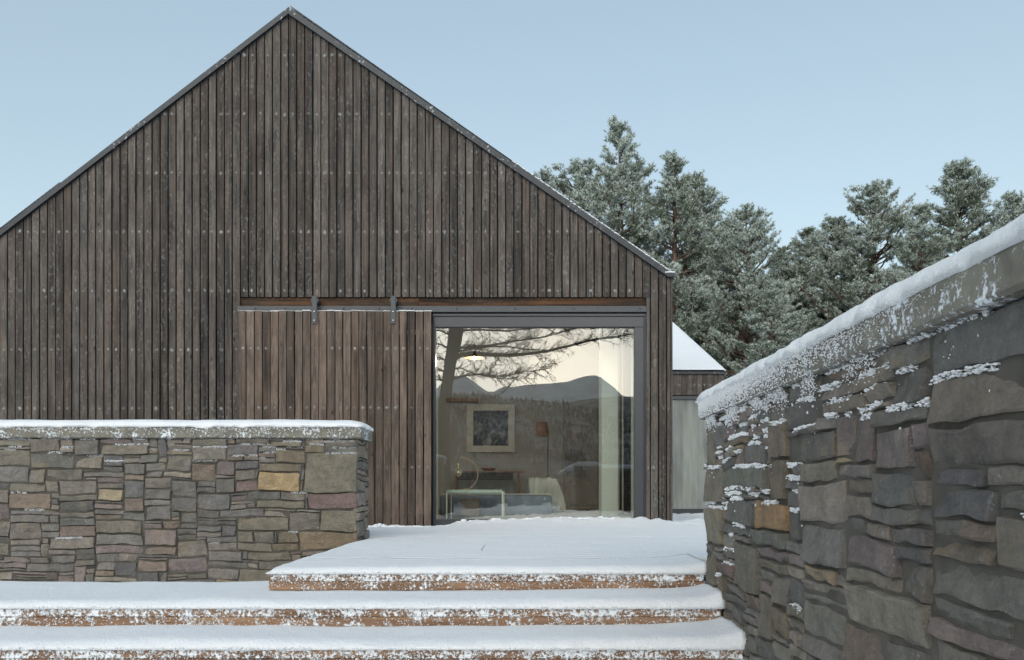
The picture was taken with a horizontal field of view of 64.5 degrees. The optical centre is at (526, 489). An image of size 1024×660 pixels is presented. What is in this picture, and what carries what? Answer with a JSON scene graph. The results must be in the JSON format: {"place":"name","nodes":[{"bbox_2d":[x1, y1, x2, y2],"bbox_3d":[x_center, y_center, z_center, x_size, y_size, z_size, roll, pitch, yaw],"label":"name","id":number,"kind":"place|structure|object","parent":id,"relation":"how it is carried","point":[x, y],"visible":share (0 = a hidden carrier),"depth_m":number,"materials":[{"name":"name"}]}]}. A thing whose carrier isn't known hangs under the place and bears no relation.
{"place":"outdoors","nodes":[
{"label":"outdoors","id":0,"kind":"place"},
{"bbox_2d":[0,0,1023,376],"label":"sky","id":1,"kind":"structure","parent":0,"point":[783,106],"materials":[{"name":"blue"}]},
{"bbox_2d":[535,422,548,477],"bbox_3d":[0.331,-0.407,14.500,0.370,1.596,0.280,0,0,0],"label":"floor lamp","id":2,"kind":"object","parent":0,"point":[542,429],"visible":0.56,"depth_m":14.41,"materials":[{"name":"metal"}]},
{"bbox_3d":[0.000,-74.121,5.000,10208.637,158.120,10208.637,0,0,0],"label":"ground","id":3,"kind":"structure","parent":0,"visible":0},
{"bbox_2d":[0,419,373,581],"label":"stone wall","id":4,"kind":"structure","parent":3,"relation":"on","point":[141,500],"depth_m":6.29,"materials":[{"name":"stone"}]},
{"bbox_2d":[0,571,746,659],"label":"garden steps","id":5,"kind":"structure","parent":3,"relation":"on","point":[435,616],"depth_m":3.72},
{"bbox_2d":[533,167,554,186],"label":"pine tree","id":6,"kind":"object","parent":3,"relation":"on","point":[544,177],"visible":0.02,"depth_m":32.84,"materials":[{"name":"green plant"}]},
{"bbox_2d":[543,156,631,237],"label":"pine tree","id":7,"kind":"object","parent":3,"relation":"on","point":[576,171],"visible":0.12,"depth_m":29.65,"materials":[{"name":"green plant"}]},
{"bbox_2d":[571,114,691,281],"bbox_3d":[3.196,-6.272,27.809,4.992,13.065,4.832,0,0,-9],"label":"pine tree","id":8,"kind":"object","parent":3,"relation":"on","point":[629,188],"visible":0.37,"depth_m":27.30,"materials":[{"name":"green plant"}]},
{"bbox_2d":[632,149,728,374],"bbox_3d":[4.767,-5.271,26.180,4.246,11.266,4.788,0,0,41],"label":"pine tree","id":9,"kind":"object","parent":3,"relation":"on","point":[672,184],"visible":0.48,"depth_m":25.43,"materials":[{"name":"green plant"}]},
{"bbox_2d":[659,167,753,378],"bbox_3d":[5.684,-5.425,27.964,4.886,11.349,5.045,0,0,-3],"label":"pine tree","id":10,"kind":"object","parent":3,"relation":"on","point":[697,181],"visible":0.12,"depth_m":27.36,"materials":[{"name":"green plant"}]},
{"bbox_2d":[673,201,803,378],"bbox_3d":[6.667,-4.203,25.191,4.143,9.211,4.222,0,0,28],"label":"pine tree","id":11,"kind":"object","parent":3,"relation":"on","point":[749,281],"visible":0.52,"depth_m":24.58,"materials":[{"name":"green plant"}]},
{"bbox_2d":[722,279,812,375],"bbox_3d":[6.838,-2.619,22.351,3.270,6.315,3.378,0,0,18],"label":"pine tree","id":12,"kind":"object","parent":3,"relation":"on","point":[774,343],"visible":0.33,"depth_m":22.14,"materials":[{"name":"green plant"}]},
{"bbox_2d":[748,245,828,339],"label":"pine tree","id":13,"kind":"object","parent":3,"relation":"on","point":[784,261],"visible":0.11,"depth_m":26.68,"materials":[{"name":"green plant"}]},
{"bbox_2d":[774,226,845,322],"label":"pine tree","id":14,"kind":"object","parent":3,"relation":"on","point":[798,246],"visible":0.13,"depth_m":28.89,"materials":[{"name":"green plant"}]},
{"bbox_2d":[778,213,893,336],"bbox_3d":[10.302,-4.501,27.229,4.347,9.592,4.489,0,0,-39],"label":"pine tree","id":15,"kind":"object","parent":3,"relation":"on","point":[819,237],"visible":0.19,"depth_m":26.49,"materials":[{"name":"green plant"}]},
{"bbox_2d":[695,213,1023,659],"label":"stone wall","id":16,"kind":"structure","parent":3,"relation":"on","point":[863,497],"depth_m":2.02,"materials":[{"name":"grey stone"}]},
{"bbox_2d":[791,179,950,323],"bbox_3d":[10.956,-4.822,26.060,4.883,10.315,4.977,0,0,-35],"label":"pine tree","id":17,"kind":"object","parent":3,"relation":"on","point":[875,192],"visible":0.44,"depth_m":25.52,"materials":[{"name":"green plant"}]},
{"bbox_2d":[873,202,959,289],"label":"pine tree","id":18,"kind":"object","parent":3,"relation":"on","point":[905,255],"visible":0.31,"depth_m":23.86,"materials":[{"name":"green plant"}]},
{"bbox_2d":[879,156,1007,280],"bbox_3d":[13.788,-5.152,25.749,5.003,11.039,5.166,0,0,-37],"label":"pine tree","id":19,"kind":"object","parent":3,"relation":"on","point":[959,200],"visible":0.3,"depth_m":25.60,"materials":[{"name":"green plant"}]},
{"bbox_2d":[961,190,1023,247],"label":"pine tree","id":20,"kind":"object","parent":3,"relation":"on","point":[1014,204],"visible":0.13,"depth_m":23.71,"materials":[{"name":"green plant"}]},
{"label":"deck","id":21,"kind":"structure","parent":3,"relation":"on","visible":0},
{"bbox_2d":[0,6,674,526],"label":"barn house","id":22,"kind":"structure","parent":21,"relation":"on","point":[290,212],"depth_m":9.50,"materials":[{"name":"brown wood"}]},
{"bbox_2d":[239,296,431,526],"bbox_3d":[-2.221,-0.901,9.424,2.269,2.701,0.173,0,0,0],"label":"sliding door","id":23,"kind":"structure","parent":22,"relation":"in","point":[332,346],"depth_m":9.42,"materials":[{"name":"wood"}]},
{"bbox_2d":[465,328,483,359],"bbox_3d":[-0.793,-2.894,12.300,0.290,1.839,0.290,0,0,0],"label":"pendant lamp","id":24,"kind":"object","parent":22,"relation":"hanging from","point":[474,356],"visible":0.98,"depth_m":12.30,"materials":[{"name":"white glass"}]},
{"bbox_2d":[446,490,503,518],"bbox_3d":[-0.652,0.196,10.400,0.712,0.391,0.638,0,0,0],"label":"coffee table","id":25,"kind":"object","parent":22,"relation":"on","point":[475,491],"visible":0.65,"depth_m":10.10,"materials":[{"name":"clear glass"}]},
{"bbox_2d":[453,471,524,494],"bbox_3d":[-0.720,0.013,15.625,1.356,0.747,0.450,0,0,0],"label":"console table","id":26,"kind":"object","parent":22,"relation":"on","point":[489,475],"visible":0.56,"depth_m":15.44,"materials":[{"name":"brown wood"}]},
{"bbox_2d":[480,468,495,470],"bbox_3d":[-0.742,-0.388,15.600,0.310,0.055,0.310,0,0,0],"label":"bowl","id":27,"kind":"object","parent":26,"relation":"on","point":[488,469],"visible":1,"depth_m":15.50,"materials":[{"name":"red paint"}]},
{"bbox_2d":[467,404,514,451],"bbox_3d":[-0.718,-1.223,16.145,0.954,0.954,0.050,0,0,0],"label":"framed print","id":28,"kind":"object","parent":22,"relation":"attached to","point":[490,427],"visible":1,"depth_m":16.15},
{"bbox_2d":[440,494,552,517],"bbox_3d":[-0.418,0.223,11.471,1.533,0.337,1.064,0,0,0],"label":"sofa","id":29,"kind":"object","parent":22,"relation":"on","point":[490,505],"visible":0.76,"depth_m":10.95,"materials":[{"name":"grey fabric"}]},
{"bbox_2d":[461,498,479,516],"bbox_3d":[-0.752,0.237,10.779,0.246,0.261,0.122,0,0,0],"label":"cushion","id":30,"kind":"object","parent":29,"relation":"on","point":[470,507],"visible":0.94,"depth_m":10.72,"materials":[{"name":"beige fabric"}]},
{"bbox_2d":[433,312,645,525],"bbox_3d":[0.105,-0.919,9.713,2.623,2.716,0.375,0,0,0],"label":"window frame","id":31,"kind":"structure","parent":22,"relation":"in","point":[636,320],"depth_m":9.55,"materials":[{"name":"metal"}]},
{"bbox_2d":[563,400,598,508],"bbox_3d":[1.069,-0.688,16.017,0.691,2.150,0.265,0,0,0],"label":"cupboard","id":32,"kind":"object","parent":22,"relation":"on","point":[580,454],"visible":0.9,"depth_m":15.88,"materials":[{"name":"grey wood"}]},
{"bbox_2d":[265,510,707,574],"bbox_3d":[-0.904,0.370,8.485,12.609,0.146,8.829,0,0,0],"label":"snow cover","id":33,"kind":"object","parent":21,"relation":"on","point":[620,543],"visible":0.33,"depth_m":5.33,"materials":[{"name":"white snow"}]},
{"bbox_2d":[369,516,699,555],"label":"snow lumps","id":34,"kind":"object","parent":33,"relation":"on","point":[462,520],"visible":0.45,"depth_m":9.41,"materials":[{"name":"white snow"}]},
{"bbox_2d":[673,323,726,513],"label":"garden house","id":35,"kind":"structure","parent":21,"relation":"on","point":[689,443],"depth_m":12.74,"materials":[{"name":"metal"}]},
{"bbox_2d":[673,396,706,513],"bbox_3d":[2.353,-0.527,12.745,1.227,1.888,0.090,0,0,0],"label":"window frame","id":36,"kind":"structure","parent":35,"relation":"in","point":[691,444],"depth_m":12.74,"materials":[{"name":"metal"}]},
{"bbox_3d":[-0.977,0.206,11.600,0.400,0.365,0.400,0,0,0],"label":"side table","id":37,"kind":"object","parent":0,"visible":0},
{"bbox_2d":[454,457,477,489],"bbox_3d":[-0.870,-0.218,11.600,0.353,0.492,0.124,0,0,0],"label":"table lamp","id":38,"kind":"object","parent":37,"relation":"on","point":[458,472],"visible":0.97,"depth_m":11.59,"materials":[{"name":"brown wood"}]},
{"bbox_3d":[0.213,0.122,11.901,0.412,0.538,0.803,0,0,0],"label":"armchair","id":39,"kind":"object","parent":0,"visible":0},
{"bbox_2d":[529,477,565,511],"bbox_3d":[0.288,0.078,11.704,0.529,0.507,0.562,0,0,0],"label":"throw","id":40,"kind":"object","parent":39,"relation":"on","point":[550,486],"visible":0.77,"depth_m":11.45,"materials":[{"name":"beige fabric"}]}
]}

